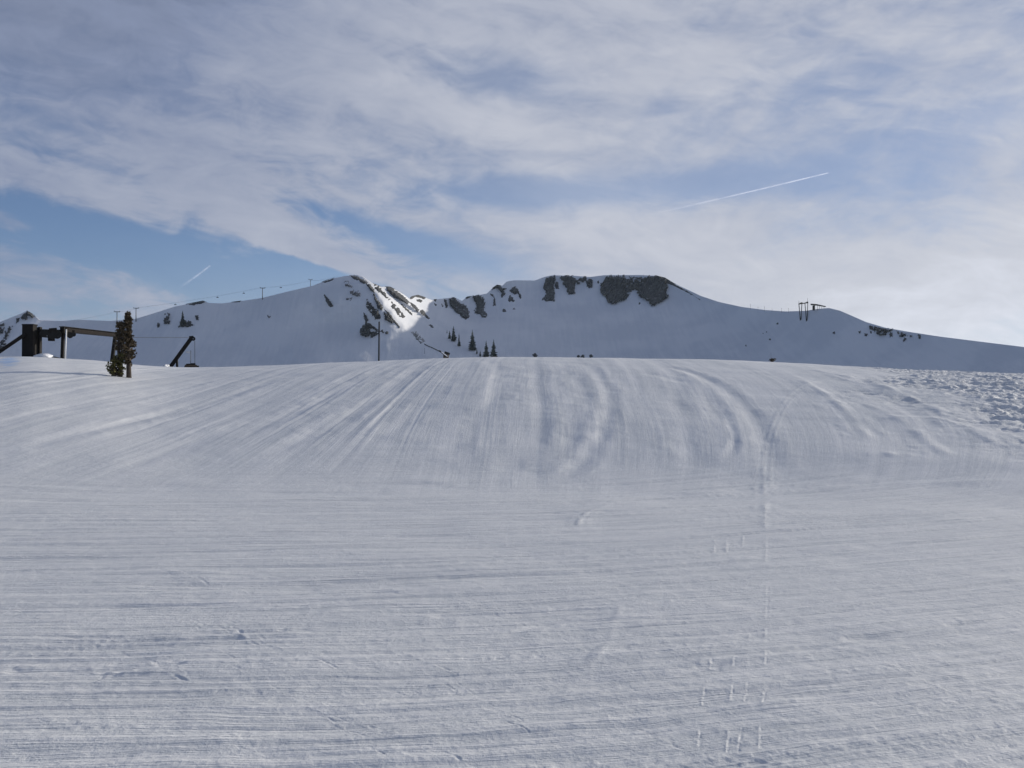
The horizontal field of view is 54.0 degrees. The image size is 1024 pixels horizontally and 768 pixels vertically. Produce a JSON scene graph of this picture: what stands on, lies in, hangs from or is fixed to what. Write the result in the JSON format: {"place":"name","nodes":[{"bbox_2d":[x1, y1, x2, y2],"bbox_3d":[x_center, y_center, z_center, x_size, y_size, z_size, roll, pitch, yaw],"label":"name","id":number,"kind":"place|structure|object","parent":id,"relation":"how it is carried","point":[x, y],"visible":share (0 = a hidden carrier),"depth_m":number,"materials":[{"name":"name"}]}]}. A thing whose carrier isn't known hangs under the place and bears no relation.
{"place":"outdoors","nodes":[
{"label":"outdoors","id":0,"kind":"place"},
{"bbox_2d":[184,363,198,366],"bbox_3d":[-18.534,-1.049,58.139,0.825,0.319,0.700,0,-1,-18],"label":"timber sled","id":1,"kind":"object","parent":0,"point":[191,365],"visible":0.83,"depth_m":57.87,"materials":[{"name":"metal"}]},
{"bbox_2d":[0,356,1023,767],"bbox_3d":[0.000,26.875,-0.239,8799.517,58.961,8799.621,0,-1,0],"label":"ground","id":2,"kind":"structure","parent":0,"point":[534,562],"depth_m":10.09,"materials":[{"name":"white snow"}]},
{"bbox_2d":[33,353,52,357],"bbox_3d":[-23.855,-1.417,51.142,0.884,0.278,0.777,0,-1,0],"label":"snow pile","id":3,"kind":"object","parent":2,"relation":"on","point":[44,355],"visible":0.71,"depth_m":50.84,"materials":[{"name":"white snow"}]},
{"bbox_2d":[0,324,117,361],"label":"chairlift drive","id":4,"kind":"structure","parent":2,"relation":"on","point":[31,335],"depth_m":51.68,"materials":[{"name":"metal"}]},
{"bbox_2d":[132,337,188,337],"bbox_3d":[-20.561,-2.694,57.978,0.026,0.317,5.488,0,-1,27],"label":"pull cable","id":5,"kind":"object","parent":4,"relation":"attached to","point":[160,337],"visible":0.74,"depth_m":58.30,"materials":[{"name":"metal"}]},
{"bbox_2d":[64,328,66,358],"bbox_3d":[-23.021,-2.031,51.852,0.130,1.692,0.089,1,-1,-34],"label":"marker pole","id":6,"kind":"object","parent":2,"relation":"on","point":[65,341],"visible":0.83,"depth_m":51.83,"materials":[{"name":"white paint"}]},
{"bbox_2d":[105,311,137,377],"bbox_3d":[-15.089,-1.505,38.823,1.185,2.702,0.764,0,-1,-25],"label":"pine tree","id":7,"kind":"object","parent":2,"relation":"on","point":[125,353],"visible":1,"depth_m":38.78,"materials":[{"name":"green plant"}]},
{"bbox_2d":[169,336,194,366],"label":"leaning beam","id":8,"kind":"structure","parent":2,"relation":"on","point":[181,351],"depth_m":57.91,"materials":[{"name":"metal"}]},
{"bbox_2d":[376,322,381,360],"bbox_3d":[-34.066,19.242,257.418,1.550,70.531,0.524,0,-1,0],"label":"utility pole","id":9,"kind":"object","parent":2,"relation":"on","point":[378,331],"visible":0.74,"depth_m":257.82,"materials":[{"name":"metal"}]},
{"bbox_2d":[0,275,1023,373],"bbox_3d":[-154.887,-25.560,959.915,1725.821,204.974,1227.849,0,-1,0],"label":"mountain","id":10,"kind":"structure","parent":0,"point":[307,325],"depth_m":930.59,"materials":[{"name":"white snow"}]},
{"bbox_2d":[0,326,12,348],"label":"rock outcrop","id":11,"kind":"object","parent":10,"relation":"on","point":[5,338],"visible":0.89,"depth_m":935.91,"materials":[{"name":"grey stone"}]},
{"bbox_2d":[21,311,34,319],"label":"rock outcrop","id":12,"kind":"object","parent":10,"relation":"on","point":[26,314],"visible":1,"depth_m":959.97,"materials":[{"name":"grey stone"}]},
{"bbox_2d":[163,313,169,323],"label":"rock outcrop","id":13,"kind":"object","parent":10,"relation":"on","point":[166,320],"visible":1,"depth_m":958.14,"materials":[{"name":"grey stone"}]},
{"bbox_2d":[180,311,185,325],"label":"conifer tree","id":14,"kind":"object","parent":10,"relation":"on","point":[182,322],"visible":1,"depth_m":943.98,"materials":[{"name":"green plant"}]},
{"bbox_2d":[178,320,192,327],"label":"rock outcrop","id":15,"kind":"object","parent":10,"relation":"on","point":[188,324],"visible":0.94,"depth_m":944.30,"materials":[{"name":"grey stone"}]},
{"bbox_2d":[188,301,204,304],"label":"rock outcrop","id":16,"kind":"object","parent":10,"relation":"on","point":[198,302],"visible":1,"depth_m":969.21,"materials":[{"name":"grey stone"}]},
{"bbox_2d":[324,294,332,306],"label":"rock outcrop","id":17,"kind":"object","parent":10,"relation":"on","point":[329,303],"visible":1,"depth_m":924.86,"materials":[{"name":"grey stone"}]},
{"bbox_2d":[344,280,360,296],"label":"rock outcrop","id":18,"kind":"object","parent":10,"relation":"on","point":[351,291],"visible":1,"depth_m":924.90,"materials":[{"name":"grey stone"}]},
{"bbox_2d":[349,275,367,283],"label":"rock outcrop","id":19,"kind":"object","parent":10,"relation":"on","point":[363,281],"visible":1,"depth_m":944.75,"materials":[{"name":"grey stone"}]},
{"bbox_2d":[360,325,370,336],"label":"rock outcrop","id":20,"kind":"object","parent":10,"relation":"on","point":[365,331],"visible":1,"depth_m":906.49,"materials":[{"name":"grey stone"}]},
{"bbox_2d":[366,283,374,292],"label":"rock outcrop","id":21,"kind":"object","parent":10,"relation":"on","point":[370,287],"visible":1,"depth_m":929.26,"materials":[{"name":"grey stone"}]},
{"bbox_2d":[366,299,375,318],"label":"rock outcrop","id":22,"kind":"object","parent":10,"relation":"on","point":[369,307],"visible":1,"depth_m":913.98,"materials":[{"name":"grey stone"}]},
{"bbox_2d":[371,331,377,337],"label":"rock outcrop","id":23,"kind":"object","parent":10,"relation":"on","point":[373,333],"visible":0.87,"depth_m":906.18,"materials":[{"name":"grey stone"}]},
{"bbox_2d":[372,306,380,318],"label":"rock outcrop","id":24,"kind":"object","parent":10,"relation":"on","point":[377,315],"visible":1,"depth_m":912.30,"materials":[{"name":"grey stone"}]},
{"bbox_2d":[373,293,382,309],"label":"rock outcrop","id":25,"kind":"object","parent":10,"relation":"on","point":[379,305],"visible":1,"depth_m":916.37,"materials":[{"name":"grey stone"}]},
{"bbox_2d":[373,283,389,299],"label":"rock outcrop","id":26,"kind":"object","parent":10,"relation":"on","point":[377,288],"visible":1,"depth_m":938.70,"materials":[{"name":"grey stone"}]},
{"bbox_2d":[384,316,393,323],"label":"rock outcrop","id":27,"kind":"object","parent":10,"relation":"on","point":[389,320],"visible":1,"depth_m":915.72,"materials":[{"name":"grey stone"}]},
{"bbox_2d":[385,310,399,327],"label":"rock outcrop","id":28,"kind":"object","parent":10,"relation":"on","point":[390,316],"visible":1,"depth_m":919.52,"materials":[{"name":"grey stone"}]},
{"bbox_2d":[385,286,408,303],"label":"rock outcrop","id":29,"kind":"object","parent":10,"relation":"on","point":[395,294],"visible":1,"depth_m":959.24,"materials":[{"name":"grey stone"}]},
{"bbox_2d":[391,301,404,317],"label":"rock outcrop","id":30,"kind":"object","parent":10,"relation":"on","point":[397,310],"visible":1,"depth_m":939.50,"materials":[{"name":"grey stone"}]},
{"bbox_2d":[409,302,418,311],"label":"rock outcrop","id":31,"kind":"object","parent":10,"relation":"on","point":[414,307],"visible":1,"depth_m":983.47,"materials":[{"name":"grey stone"}]},
{"bbox_2d":[411,331,424,343],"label":"rock outcrop","id":32,"kind":"object","parent":10,"relation":"on","point":[418,337],"visible":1,"depth_m":927.34,"materials":[{"name":"grey stone"}]},
{"bbox_2d":[410,295,425,298],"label":"rock outcrop","id":33,"kind":"object","parent":10,"relation":"on","point":[418,296],"visible":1,"depth_m":1027.65,"materials":[{"name":"grey stone"}]},
{"bbox_2d":[420,310,429,318],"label":"rock outcrop","id":34,"kind":"object","parent":10,"relation":"on","point":[423,313],"visible":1,"depth_m":993.44,"materials":[{"name":"grey stone"}]},
{"bbox_2d":[439,350,449,357],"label":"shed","id":35,"kind":"structure","parent":10,"relation":"on","point":[446,354],"depth_m":498.10,"materials":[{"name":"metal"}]},
{"bbox_2d":[451,326,456,340],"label":"conifer tree","id":36,"kind":"object","parent":10,"relation":"on","point":[453,338],"visible":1,"depth_m":942.83,"materials":[{"name":"green plant"}]},
{"bbox_2d":[449,297,469,319],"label":"rock outcrop","id":37,"kind":"object","parent":10,"relation":"on","point":[462,310],"visible":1,"depth_m":1082.88,"materials":[{"name":"grey stone"}]},
{"bbox_2d":[468,330,476,349],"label":"conifer tree","id":38,"kind":"object","parent":10,"relation":"on","point":[472,344],"visible":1,"depth_m":916.27,"materials":[{"name":"green plant"}]},
{"bbox_2d":[473,295,486,317],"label":"rock outcrop","id":39,"kind":"object","parent":10,"relation":"on","point":[480,302],"visible":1,"depth_m":1099.71,"materials":[{"name":"grey stone"}]},
{"bbox_2d":[482,343,488,356],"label":"conifer tree","id":40,"kind":"object","parent":10,"relation":"on","point":[486,352],"visible":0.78,"depth_m":899.35,"materials":[{"name":"green plant"}]},
{"bbox_2d":[490,339,497,356],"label":"conifer tree","id":41,"kind":"object","parent":10,"relation":"on","point":[493,353],"visible":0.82,"depth_m":900.84,"materials":[{"name":"green plant"}]},
{"bbox_2d":[493,285,506,297],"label":"rock outcrop","id":42,"kind":"object","parent":10,"relation":"on","point":[500,288],"visible":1,"depth_m":1132.85,"materials":[{"name":"grey stone"}]},
{"bbox_2d":[510,286,520,298],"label":"rock outcrop","id":43,"kind":"object","parent":10,"relation":"on","point":[514,290],"visible":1,"depth_m":1130.57,"materials":[{"name":"grey stone"}]},
{"bbox_2d":[542,276,555,300],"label":"rock outcrop","id":44,"kind":"object","parent":10,"relation":"on","point":[548,286],"visible":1,"depth_m":1134.92,"materials":[{"name":"grey stone"}]},
{"bbox_2d":[560,275,575,294],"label":"rock outcrop","id":45,"kind":"object","parent":10,"relation":"on","point":[569,282],"visible":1,"depth_m":1138.32,"materials":[{"name":"grey stone"}]},
{"bbox_2d":[575,276,592,287],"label":"rock outcrop","id":46,"kind":"object","parent":10,"relation":"on","point":[589,282],"visible":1,"depth_m":1136.65,"materials":[{"name":"grey stone"}]},
{"bbox_2d":[600,275,627,303],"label":"rock outcrop","id":47,"kind":"object","parent":10,"relation":"on","point":[612,289],"visible":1,"depth_m":1108.23,"materials":[{"name":"grey stone"}]},
{"bbox_2d":[624,276,641,296],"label":"rock outcrop","id":48,"kind":"object","parent":10,"relation":"on","point":[631,287],"visible":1,"depth_m":1107.89,"materials":[{"name":"grey stone"}]},
{"bbox_2d":[636,275,668,305],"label":"rock outcrop","id":49,"kind":"object","parent":10,"relation":"on","point":[652,290],"visible":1,"depth_m":1083.69,"materials":[{"name":"grey stone"}]},
{"bbox_2d":[662,277,699,299],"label":"rock outcrop","id":50,"kind":"object","parent":10,"relation":"on","point":[670,283],"visible":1,"depth_m":1083.14,"materials":[{"name":"grey stone"}]},
{"bbox_2d":[798,298,807,320],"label":"lift tower","id":51,"kind":"structure","parent":10,"relation":"on","point":[801,303],"depth_m":864.39,"materials":[{"name":"metal"}]},
{"bbox_2d":[811,304,825,309],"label":"lift station","id":52,"kind":"object","parent":10,"relation":"on","point":[813,307],"visible":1,"depth_m":848.18,"materials":[{"name":"metal"}]},
{"bbox_2d":[869,325,892,336],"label":"rock outcrop","id":53,"kind":"object","parent":10,"relation":"on","point":[884,330],"visible":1,"depth_m":762.91,"materials":[{"name":"grey stone"}]},
{"bbox_2d":[896,330,911,336],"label":"rock outcrop","id":54,"kind":"object","parent":10,"relation":"on","point":[901,334],"visible":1,"depth_m":740.79,"materials":[{"name":"grey stone"}]},
{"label":"lift tower","id":55,"kind":"object","parent":10,"relation":"on","visible":0},
{"bbox_2d":[80,276,334,319],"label":"lift cable","id":56,"kind":"object","parent":55,"relation":"attached to","point":[200,298],"visible":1,"depth_m":963.97,"materials":[{"name":"metal"}]},
{"bbox_2d":[0,0,1023,346],"label":"sky","id":57,"kind":"structure","parent":0,"point":[863,160],"materials":[{"name":"blue"}]}
]}

